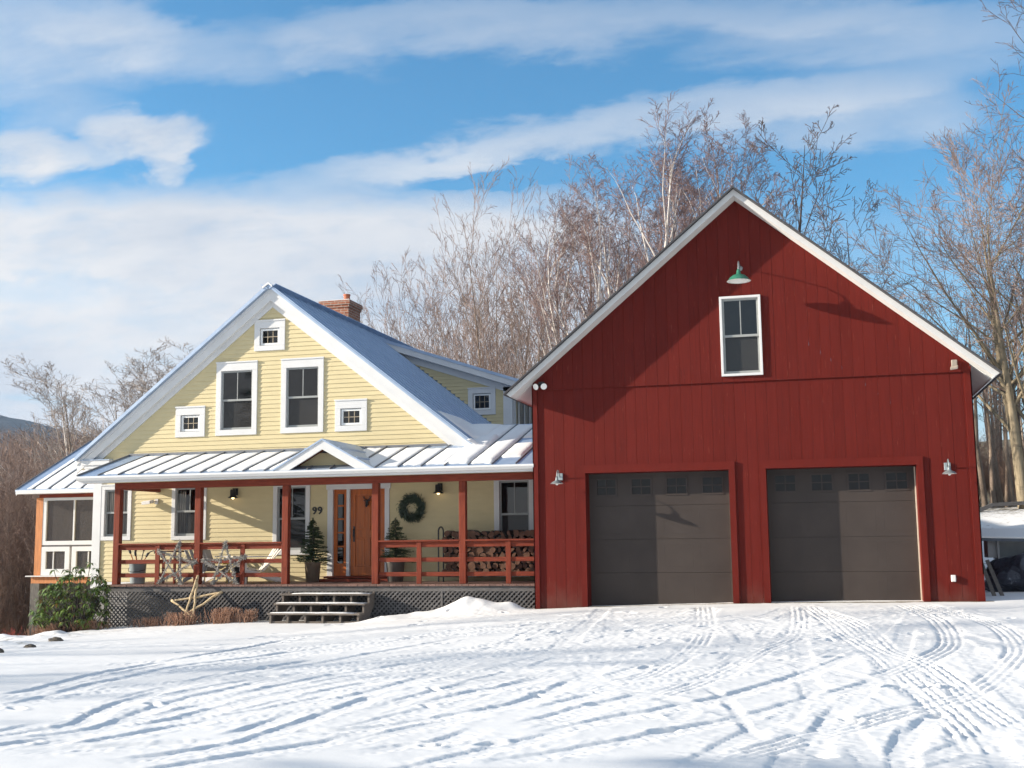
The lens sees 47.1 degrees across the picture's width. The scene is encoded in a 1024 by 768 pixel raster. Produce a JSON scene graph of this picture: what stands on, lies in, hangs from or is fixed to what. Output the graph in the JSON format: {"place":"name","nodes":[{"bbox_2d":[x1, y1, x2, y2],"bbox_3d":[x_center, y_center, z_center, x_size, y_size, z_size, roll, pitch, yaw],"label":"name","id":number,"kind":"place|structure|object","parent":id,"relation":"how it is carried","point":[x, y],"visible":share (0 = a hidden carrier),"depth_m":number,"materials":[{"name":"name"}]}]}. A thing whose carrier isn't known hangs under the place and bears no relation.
{"place":"outdoors","nodes":[
{"label":"outdoors","id":0,"kind":"place"},
{"bbox_2d":[0,415,82,457],"bbox_3d":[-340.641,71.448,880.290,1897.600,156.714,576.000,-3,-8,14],"label":"hill","id":1,"kind":"structure","parent":0,"point":[6,423],"depth_m":1047.38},
{"bbox_2d":[0,439,1023,767],"bbox_3d":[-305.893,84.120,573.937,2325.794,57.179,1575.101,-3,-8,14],"label":"snow ground","id":2,"kind":"structure","parent":0,"point":[470,683],"depth_m":12.17,"materials":[{"name":"snow"}]},
{"bbox_2d":[0,459,24,626],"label":"maple sapling","id":3,"kind":"object","parent":2,"relation":"on","point":[8,547],"visible":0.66,"depth_m":33.43,"materials":[{"name":"brown plant"}]},
{"bbox_2d":[0,601,28,635],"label":"bare shrub","id":4,"kind":"object","parent":2,"relation":"on","point":[24,626],"visible":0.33,"depth_m":32.55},
{"bbox_2d":[0,474,34,632],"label":"maple sapling","id":5,"kind":"object","parent":2,"relation":"on","point":[13,550],"visible":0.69,"depth_m":33.29,"materials":[{"name":"brown plant"}]},
{"bbox_2d":[0,477,37,634],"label":"maple sapling","id":6,"kind":"object","parent":2,"relation":"on","point":[6,526],"visible":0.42,"depth_m":33.19,"materials":[{"name":"beige plant"}]},
{"bbox_2d":[0,454,38,634],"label":"bare shrub","id":7,"kind":"object","parent":2,"relation":"on","point":[14,514],"visible":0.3,"depth_m":33.40,"materials":[{"name":"plant"}]},
{"bbox_2d":[0,453,38,634],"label":"maple sapling","id":8,"kind":"object","parent":2,"relation":"on","point":[22,512],"visible":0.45,"depth_m":33.31,"materials":[{"name":"brown plant"}]},
{"bbox_2d":[0,517,46,634],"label":"bare shrub","id":9,"kind":"object","parent":2,"relation":"on","point":[17,569],"visible":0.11,"depth_m":33.67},
{"bbox_2d":[0,492,47,633],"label":"bare shrub","id":10,"kind":"object","parent":2,"relation":"on","point":[7,564],"visible":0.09,"depth_m":32.53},
{"bbox_2d":[0,510,49,635],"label":"bare shrub","id":11,"kind":"object","parent":2,"relation":"on","point":[19,568],"visible":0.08,"depth_m":33.06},
{"bbox_2d":[0,477,49,629],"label":"bare shrub","id":12,"kind":"object","parent":2,"relation":"on","point":[14,524],"visible":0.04,"depth_m":35.39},
{"bbox_2d":[0,460,50,635],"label":"maple sapling","id":13,"kind":"object","parent":2,"relation":"on","point":[19,548],"visible":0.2,"depth_m":33.74,"materials":[{"name":"brown plant"}]},
{"bbox_2d":[0,461,53,635],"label":"maple sapling","id":14,"kind":"object","parent":2,"relation":"on","point":[21,555],"visible":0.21,"depth_m":33.71,"materials":[{"name":"beige plant"}]},
{"bbox_2d":[0,501,71,629],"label":"bare shrub","id":15,"kind":"object","parent":2,"relation":"on","point":[21,560],"visible":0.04,"depth_m":33.79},
{"bbox_2d":[0,507,71,621],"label":"bare shrub","id":16,"kind":"object","parent":2,"relation":"on","point":[47,584],"visible":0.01,"depth_m":32.45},
{"bbox_2d":[14,463,71,628],"bbox_3d":[-12.496,5.090,31.942,1.987,5.970,2.055,5,-10,-38],"label":"maple sapling","id":17,"kind":"object","parent":2,"relation":"on","point":[23,531],"visible":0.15,"depth_m":32.03,"materials":[{"name":"beige plant"}]},
{"bbox_2d":[24,622,71,635],"bbox_3d":[-9.658,5.136,24.483,1.122,0.364,0.656,-3,-8,14],"label":"dry shrub","id":18,"kind":"object","parent":2,"relation":"on","point":[46,628],"visible":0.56,"depth_m":24.45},
{"bbox_2d":[28,562,112,631],"bbox_3d":[-9.283,4.530,24.718,1.976,1.540,1.324,-3,-8,14],"label":"rhododendron","id":19,"kind":"object","parent":2,"relation":"on","point":[68,613],"visible":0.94,"depth_m":24.51,"materials":[{"name":"green plant"}]},
{"bbox_2d":[1,358,168,499],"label":"bare tree","id":20,"kind":"object","parent":2,"relation":"on","point":[66,411],"visible":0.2,"depth_m":66.79,"materials":[{"name":"beige plant"}]},
{"bbox_2d":[0,346,174,499],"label":"bare tree","id":21,"kind":"object","parent":2,"relation":"on","point":[41,395],"visible":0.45,"depth_m":56.81,"materials":[{"name":"plant"}]},
{"bbox_2d":[70,618,110,631],"bbox_3d":[-8.750,5.023,24.406,0.951,0.344,0.637,-3,-8,14],"label":"dry shrub","id":22,"kind":"object","parent":2,"relation":"on","point":[93,624],"visible":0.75,"depth_m":24.33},
{"bbox_2d":[20,342,175,483],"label":"bare tree","id":23,"kind":"object","parent":2,"relation":"on","point":[122,391],"visible":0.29,"depth_m":59.47,"materials":[{"name":"beige plant"}]},
{"bbox_2d":[68,337,192,450],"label":"bare tree","id":24,"kind":"object","parent":2,"relation":"on","point":[143,373],"visible":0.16,"depth_m":61.10,"materials":[{"name":"plant"}]},
{"bbox_2d":[128,616,172,627],"bbox_3d":[-7.484,4.948,24.396,0.939,0.290,0.648,-1,-8,4],"label":"dry shrub","id":25,"kind":"object","parent":2,"relation":"on","point":[151,621],"visible":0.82,"depth_m":24.28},
{"bbox_2d":[162,609,201,625],"bbox_3d":[-6.794,4.825,24.156,0.794,0.375,0.695,2,-8,-16],"label":"dry shrub","id":26,"kind":"object","parent":2,"relation":"on","point":[176,620],"visible":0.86,"depth_m":24.06,"materials":[{"name":"plant"}]},
{"bbox_2d":[171,575,222,619],"bbox_3d":[-6.579,4.433,24.409,1.084,0.899,0.504,-5,-9,28],"label":"branch star","id":27,"kind":"object","parent":2,"relation":"on","point":[195,597],"visible":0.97,"depth_m":24.39,"materials":[{"name":"yellow wood"}]},
{"bbox_2d":[204,607,245,623],"bbox_3d":[-5.831,4.735,23.974,1.096,0.394,0.702,-5,-9,29],"label":"dry shrub","id":28,"kind":"object","parent":2,"relation":"on","point":[224,615],"visible":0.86,"depth_m":23.91,"materials":[{"name":"plant"}]},
{"bbox_2d":[235,608,257,622],"bbox_3d":[-5.412,4.729,23.907,0.493,0.316,0.622,1,-8,-11],"label":"dry shrub","id":29,"kind":"object","parent":2,"relation":"on","point":[248,615],"visible":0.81,"depth_m":23.87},
{"bbox_2d":[15,282,534,635],"bbox_3d":[-5.082,2.846,31.201,14.830,10.690,14.560,-3,-8,14],"label":"farmhouse","id":30,"kind":"object","parent":2,"relation":"on","point":[329,391],"visible":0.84,"depth_m":26.48,"materials":[{"name":"yellow wood"}]},
{"bbox_2d":[40,547,71,575],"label":"sunroom window","id":31,"kind":"structure","parent":30,"relation":"in","point":[59,558],"depth_m":30.42,"materials":[{"name":"white paint"}]},
{"bbox_2d":[27,458,93,489],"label":"roof snow","id":32,"kind":"structure","parent":30,"relation":"on","point":[60,475],"depth_m":30.83,"materials":[{"name":"snow"}]},
{"bbox_2d":[42,497,92,544],"bbox_3d":[-10.701,3.522,30.284,3.150,1.222,0.100,-3,-8,14],"label":"sunroom window","id":33,"kind":"structure","parent":30,"relation":"in","point":[67,520],"depth_m":30.48,"materials":[{"name":"glass"}]},
{"bbox_2d":[71,546,91,574],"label":"sunroom window","id":34,"kind":"structure","parent":30,"relation":"in","point":[81,555],"depth_m":30.23,"materials":[{"name":"white paint"}]},
{"bbox_2d":[100,484,131,540],"bbox_3d":[-9.257,3.004,27.515,0.819,1.306,0.118,-3,-8,14],"label":"window","id":35,"kind":"structure","parent":30,"relation":"in","point":[107,518],"depth_m":27.54,"materials":[{"name":"white paint"}]},
{"bbox_2d":[128,564,146,583],"bbox_3d":[-8.274,4.178,25.950,0.423,0.460,0.399,-3,-8,14],"label":"bucket","id":36,"kind":"object","parent":30,"relation":"on","point":[137,568],"visible":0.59,"depth_m":25.81,"materials":[{"name":"metal"}]},
{"bbox_2d":[156,539,198,584],"bbox_3d":[-7.169,3.829,25.068,1.011,1.040,0.216,-3,-8,14],"label":"twig star","id":37,"kind":"object","parent":30,"relation":"on","point":[179,557],"visible":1,"depth_m":25.07,"materials":[{"name":"wood"}]},
{"bbox_2d":[171,488,206,539],"bbox_3d":[-7.424,2.925,27.044,0.911,1.316,0.118,-3,-8,14],"label":"window","id":38,"kind":"structure","parent":30,"relation":"in","point":[182,521],"depth_m":27.07,"materials":[{"name":"white paint"}]},
{"bbox_2d":[175,405,205,437],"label":"window","id":39,"kind":"structure","parent":30,"relation":"in","point":[182,412],"depth_m":27.30,"materials":[{"name":"white paint"}]},
{"bbox_2d":[183,550,229,583],"bbox_3d":[-6.759,3.962,26.018,0.990,0.870,0.860,-8,-11,44],"label":"adirondack chair","id":40,"kind":"object","parent":30,"relation":"on","point":[207,554],"visible":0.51,"depth_m":26.04,"materials":[{"name":"wood"}]},
{"bbox_2d":[201,539,247,584],"bbox_3d":[-6.103,3.773,24.783,1.077,0.994,0.204,-2,-8,12],"label":"twig star","id":41,"kind":"object","parent":30,"relation":"on","point":[209,563],"visible":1,"depth_m":24.76,"materials":[{"name":"wood"}]},
{"bbox_2d":[215,360,257,435],"bbox_3d":[-6.342,0.329,27.097,1.062,1.714,0.118,-3,-8,14],"label":"window","id":42,"kind":"structure","parent":30,"relation":"in","point":[237,416],"depth_m":27.09,"materials":[{"name":"white paint"}]},
{"bbox_2d":[231,549,281,583],"bbox_3d":[-5.476,3.858,25.355,0.990,0.870,0.860,3,-8,-25],"label":"adirondack chair","id":43,"kind":"object","parent":30,"relation":"on","point":[263,567],"visible":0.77,"depth_m":25.19,"materials":[{"name":"wood"}]},
{"bbox_2d":[254,318,285,350],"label":"window","id":44,"kind":"structure","parent":30,"relation":"in","point":[273,325],"depth_m":27.06,"materials":[{"name":"white paint"}]},
{"bbox_2d":[272,485,310,554],"bbox_3d":[-4.945,3.004,26.384,0.922,1.646,0.118,-3,-8,14],"label":"window","id":45,"kind":"structure","parent":30,"relation":"in","point":[298,525],"depth_m":26.37,"materials":[{"name":"white paint"}]},
{"bbox_2d":[280,356,323,433],"bbox_3d":[-4.756,0.256,26.690,1.068,1.714,0.118,-3,-8,14],"label":"window","id":46,"kind":"structure","parent":30,"relation":"in","point":[299,414],"depth_m":26.69,"materials":[{"name":"white paint"}]},
{"bbox_2d":[293,518,330,581],"bbox_3d":[-4.378,3.626,25.766,0.874,1.413,0.768,-3,-8,14],"label":"potted spruce","id":47,"kind":"object","parent":30,"relation":"on","point":[313,564],"visible":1,"depth_m":25.66,"materials":[{"name":"green plant"}]},
{"bbox_2d":[103,410,531,474],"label":"roof snow","id":48,"kind":"structure","parent":30,"relation":"on","point":[484,436],"depth_m":25.44,"materials":[{"name":"snow"}]},
{"bbox_2d":[272,593,370,613],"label":"step snow","id":49,"kind":"structure","parent":30,"relation":"on","point":[323,603],"depth_m":23.34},
{"bbox_2d":[334,398,366,431],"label":"window","id":50,"kind":"structure","parent":30,"relation":"in","point":[341,405],"depth_m":26.30,"materials":[{"name":"white paint"}]},
{"bbox_2d":[350,488,384,575],"bbox_3d":[-3.179,3.265,25.901,0.825,1.900,0.110,-3,-8,14],"label":"front door","id":51,"kind":"structure","parent":30,"relation":"in","point":[361,516],"depth_m":25.93,"materials":[{"name":"wood"}]},
{"bbox_2d":[380,518,413,581],"bbox_3d":[-2.487,3.548,25.277,0.892,1.394,0.860,-3,-8,14],"label":"potted spruce","id":52,"kind":"object","parent":30,"relation":"on","point":[394,566],"visible":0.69,"depth_m":25.18,"materials":[{"name":"green plant"}]},
{"bbox_2d":[396,493,427,523],"bbox_3d":[-2.211,2.707,25.564,0.762,0.740,0.219,-3,-8,14],"label":"wreath","id":53,"kind":"object","parent":30,"relation":"attached to","point":[406,515],"visible":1,"depth_m":25.59,"materials":[{"name":"plant"}]},
{"bbox_2d":[467,387,495,414],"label":"dormer window","id":54,"kind":"structure","parent":30,"relation":"in","point":[477,391],"depth_m":32.00,"materials":[{"name":"white paint"}]},
{"bbox_2d":[494,480,533,552],"bbox_3d":[0.056,2.774,25.102,0.917,1.646,0.118,-3,-8,14],"label":"window","id":55,"kind":"structure","parent":30,"relation":"in","point":[502,521],"depth_m":25.14,"materials":[{"name":"white paint"}]},
{"bbox_2d":[518,402,531,423],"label":"dormer side window","id":56,"kind":"structure","parent":30,"relation":"in","point":[524,412],"depth_m":32.92,"materials":[{"name":"glass"}]},
{"bbox_2d":[345,277,438,350],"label":"maple sapling","id":57,"kind":"object","parent":2,"relation":"on","point":[385,325],"visible":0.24,"depth_m":45.68,"materials":[{"name":"brown plant"}]},
{"bbox_2d":[337,274,490,364],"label":"maple sapling","id":58,"kind":"object","parent":2,"relation":"on","point":[437,323],"visible":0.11,"depth_m":50.45,"materials":[{"name":"beige plant"}]},
{"bbox_2d":[360,283,527,372],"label":"maple sapling","id":59,"kind":"object","parent":2,"relation":"on","point":[459,327],"visible":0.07,"depth_m":57.40,"materials":[{"name":"beige plant"}]},
{"bbox_2d":[381,283,518,376],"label":"maple sapling","id":60,"kind":"object","parent":2,"relation":"on","point":[411,322],"visible":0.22,"depth_m":46.80,"materials":[{"name":"brown plant"}]},
{"bbox_2d":[391,252,531,377],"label":"maple sapling","id":61,"kind":"object","parent":2,"relation":"on","point":[410,290],"visible":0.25,"depth_m":57.47,"materials":[{"name":"brown plant"}]},
{"bbox_2d":[367,233,575,371],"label":"maple sapling","id":62,"kind":"object","parent":2,"relation":"on","point":[384,278],"visible":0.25,"depth_m":50.31,"materials":[{"name":"beige plant"}]},
{"bbox_2d":[417,325,528,377],"bbox_3d":[-1.257,2.396,38.757,5.407,9.220,4.105,-4,-8,24],"label":"maple sapling","id":63,"kind":"object","parent":2,"relation":"on","point":[486,353],"visible":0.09,"depth_m":39.10,"materials":[{"name":"beige plant"}]},
{"bbox_2d":[388,216,561,375],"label":"maple sapling","id":64,"kind":"object","parent":2,"relation":"on","point":[503,344],"visible":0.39,"depth_m":44.37,"materials":[{"name":"beige plant"}]},
{"bbox_2d":[421,239,532,371],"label":"maple sapling","id":65,"kind":"object","parent":2,"relation":"on","point":[438,297],"visible":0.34,"depth_m":47.11,"materials":[{"name":"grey plant"}]},
{"bbox_2d":[408,236,575,376],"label":"maple sapling","id":66,"kind":"object","parent":2,"relation":"on","point":[481,305],"visible":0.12,"depth_m":56.06,"materials":[{"name":"beige plant"}]},
{"bbox_2d":[436,306,559,377],"bbox_3d":[-0.340,2.275,39.370,4.368,9.620,3.802,-2,-8,12],"label":"maple sapling","id":67,"kind":"object","parent":2,"relation":"on","point":[508,374],"visible":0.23,"depth_m":39.88,"materials":[{"name":"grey plant"}]},
{"bbox_2d":[416,153,584,378],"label":"maple sapling","id":68,"kind":"object","parent":2,"relation":"on","point":[503,287],"visible":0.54,"depth_m":44.93,"materials":[{"name":"beige plant"}]},
{"bbox_2d":[427,243,575,377],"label":"maple sapling","id":69,"kind":"object","parent":2,"relation":"on","point":[491,310],"visible":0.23,"depth_m":49.03,"materials":[{"name":"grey plant"}]},
{"bbox_2d":[404,193,628,376],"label":"maple sapling","id":70,"kind":"object","parent":2,"relation":"on","point":[492,324],"visible":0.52,"depth_m":43.82,"materials":[{"name":"beige plant"}]},
{"bbox_2d":[452,185,604,375],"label":"maple sapling","id":71,"kind":"object","parent":2,"relation":"on","point":[569,299],"visible":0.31,"depth_m":49.73,"materials":[{"name":"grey plant"}]},
{"bbox_2d":[480,303,591,375],"bbox_3d":[0.849,2.167,39.416,5.166,9.802,5.342,-1,-8,4],"label":"maple sapling","id":72,"kind":"object","parent":2,"relation":"on","point":[558,319],"visible":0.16,"depth_m":39.68,"materials":[{"name":"beige plant"}]},
{"bbox_2d":[476,231,638,374],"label":"maple sapling","id":73,"kind":"object","parent":2,"relation":"on","point":[493,286],"visible":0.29,"depth_m":47.28,"materials":[{"name":"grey plant"}]},
{"bbox_2d":[490,181,627,357],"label":"bare tree","id":74,"kind":"object","parent":2,"relation":"on","point":[561,215],"visible":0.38,"depth_m":53.14,"materials":[{"name":"brown plant"}]},
{"bbox_2d":[552,179,626,331],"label":"bare tree","id":75,"kind":"object","parent":2,"relation":"on","point":[580,315],"visible":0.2,"depth_m":58.77,"materials":[{"name":"brown plant"}]},
{"bbox_2d":[507,194,679,356],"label":"birch tree","id":76,"kind":"object","parent":2,"relation":"on","point":[558,251],"visible":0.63,"depth_m":41.72,"materials":[{"name":"white plant"}]},
{"bbox_2d":[569,167,663,315],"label":"bare tree","id":77,"kind":"object","parent":2,"relation":"on","point":[619,224],"visible":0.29,"depth_m":55.85,"materials":[{"name":"brown plant"}]},
{"bbox_2d":[609,155,693,271],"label":"bare tree","id":78,"kind":"object","parent":2,"relation":"on","point":[654,239],"visible":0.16,"depth_m":57.95,"materials":[{"name":"brown plant"}]},
{"bbox_2d":[518,146,808,346],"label":"birch tree","id":79,"kind":"object","parent":2,"relation":"on","point":[588,241],"visible":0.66,"depth_m":42.02,"materials":[{"name":"white plant"}]},
{"bbox_2d":[585,91,742,271],"bbox_3d":[4.970,-1.097,39.879,5.327,16.308,9.714,-4,-8,23],"label":"birch tree","id":80,"kind":"object","parent":2,"relation":"on","point":[669,214],"visible":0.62,"depth_m":39.44,"materials":[{"name":"white plant"}]},
{"bbox_2d":[611,153,736,279],"bbox_3d":[6.904,-0.802,40.958,5.892,15.835,10.770,1,-8,-15],"label":"birch tree","id":81,"kind":"object","parent":2,"relation":"on","point":[693,201],"visible":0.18,"depth_m":38.89,"materials":[{"name":"brown plant"}]},
{"bbox_2d":[625,143,734,276],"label":"bare tree","id":82,"kind":"object","parent":2,"relation":"on","point":[680,193],"visible":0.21,"depth_m":51.30,"materials":[{"name":"brown plant"}]},
{"bbox_2d":[644,98,777,225],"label":"bare tree","id":83,"kind":"object","parent":2,"relation":"on","point":[709,137],"visible":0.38,"depth_m":49.96,"materials":[{"name":"brown plant"}]},
{"bbox_2d":[682,109,802,232],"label":"bare tree","id":84,"kind":"object","parent":2,"relation":"on","point":[759,161],"visible":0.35,"depth_m":53.14,"materials":[{"name":"grey plant"}]},
{"bbox_2d":[503,186,1001,608],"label":"red barn","id":85,"kind":"structure","parent":2,"relation":"on","point":[703,431],"depth_m":22.21,"materials":[{"name":"wood"}]},
{"bbox_2d":[589,471,732,605],"bbox_3d":[2.857,2.987,22.623,2.740,2.561,0.052,-3,-8,14],"label":"garage door","id":86,"kind":"structure","parent":85,"relation":"in","point":[655,540],"depth_m":22.61,"materials":[{"name":"grey paint"}]},
{"bbox_2d":[727,261,750,283],"bbox_3d":[4.272,-2.108,22.101,0.444,0.428,0.794,-3,-8,14],"label":"gooseneck lamp","id":87,"kind":"object","parent":85,"relation":"attached to","point":[738,277],"visible":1,"depth_m":21.96,"materials":[{"name":"metal"}]},
{"bbox_2d":[719,294,762,376],"bbox_3d":[4.357,-0.917,22.341,0.773,1.538,0.110,-3,-8,14],"label":"window","id":88,"kind":"structure","parent":85,"relation":"in","point":[741,355],"depth_m":22.34,"materials":[{"name":"white paint"}]},
{"bbox_2d":[767,466,920,601],"bbox_3d":[6.136,2.836,21.783,2.670,2.561,0.052,-3,-8,14],"label":"garage door","id":89,"kind":"structure","parent":85,"relation":"in","point":[825,558],"depth_m":21.78,"materials":[{"name":"grey paint"}]},
{"bbox_2d":[749,104,856,252],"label":"bare tree","id":90,"kind":"object","parent":2,"relation":"on","point":[802,195],"visible":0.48,"depth_m":48.69,"materials":[{"name":"brown plant"}]},
{"bbox_2d":[753,181,860,269],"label":"bare tree","id":91,"kind":"object","parent":2,"relation":"on","point":[793,220],"visible":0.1,"depth_m":55.78,"materials":[{"name":"brown plant"}]},
{"bbox_2d":[798,167,906,289],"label":"bare tree","id":92,"kind":"object","parent":2,"relation":"on","point":[833,233],"visible":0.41,"depth_m":47.42,"materials":[{"name":"brown plant"}]},
{"bbox_2d":[833,234,915,303],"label":"bare tree","id":93,"kind":"object","parent":2,"relation":"on","point":[881,267],"visible":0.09,"depth_m":54.24,"materials":[{"name":"brown plant"}]},
{"bbox_2d":[835,78,1023,508],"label":"maple tree","id":94,"kind":"object","parent":2,"relation":"on","point":[1008,383],"visible":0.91,"depth_m":38.70,"materials":[{"name":"brown plant"}]},
{"bbox_2d":[951,281,1001,506],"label":"forest tree","id":95,"kind":"object","parent":2,"relation":"on","point":[984,499],"visible":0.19,"depth_m":44.02,"materials":[{"name":"beige plant"}]},
{"bbox_2d":[951,0,1023,292],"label":"maple tree","id":96,"kind":"object","parent":2,"relation":"on","point":[1019,158],"visible":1,"depth_m":28.41,"materials":[{"name":"brown plant"}]},
{"bbox_2d":[966,306,1014,507],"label":"forest tree","id":97,"kind":"object","parent":2,"relation":"on","point":[992,483],"visible":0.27,"depth_m":42.72,"materials":[{"name":"beige plant"}]},
{"bbox_2d":[971,305,1021,507],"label":"forest tree","id":98,"kind":"object","parent":2,"relation":"on","point":[998,487],"visible":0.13,"depth_m":46.12,"materials":[{"name":"beige plant"}]},
{"bbox_2d":[973,297,1023,499],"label":"forest tree","id":99,"kind":"object","parent":2,"relation":"on","point":[995,425],"visible":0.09,"depth_m":54.00,"materials":[{"name":"beige plant"}]},
{"bbox_2d":[980,501,1023,511],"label":"timber edging","id":100,"kind":"object","parent":2,"relation":"on","point":[986,507],"visible":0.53,"depth_m":37.66,"materials":[{"name":"grey wood"}]},
{"bbox_2d":[983,353,1021,506],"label":"forest tree","id":101,"kind":"object","parent":2,"relation":"on","point":[1007,488],"visible":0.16,"depth_m":44.32,"materials":[{"name":"beige plant"}]},
{"bbox_2d":[984,321,1023,506],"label":"forest tree","id":102,"kind":"object","parent":2,"relation":"on","point":[1010,485],"visible":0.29,"depth_m":40.91,"materials":[{"name":"beige plant"}]},
{"bbox_2d":[985,552,1023,591],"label":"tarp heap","id":103,"kind":"object","parent":2,"relation":"on","point":[1009,572],"visible":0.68,"depth_m":23.26,"materials":[{"name":"plastic"}]},
{"bbox_2d":[0,0,1023,441],"label":"sky","id":104,"kind":"structure","parent":0,"point":[163,163],"materials":[{"name":"blue"}]},
{"bbox_2d":[981,528,1023,558],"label":"rabbit hutch","id":105,"kind":"object","parent":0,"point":[999,543],"visible":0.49,"depth_m":23.88,"materials":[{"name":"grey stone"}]},
{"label":"wooded hillside","id":106,"kind":"structure","parent":0,"visible":0},
{"bbox_2d":[0,418,108,502],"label":"distant woods","id":107,"kind":"object","parent":106,"relation":"on","point":[6,453],"visible":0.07,"depth_m":133.20,"materials":[{"name":"plant"}]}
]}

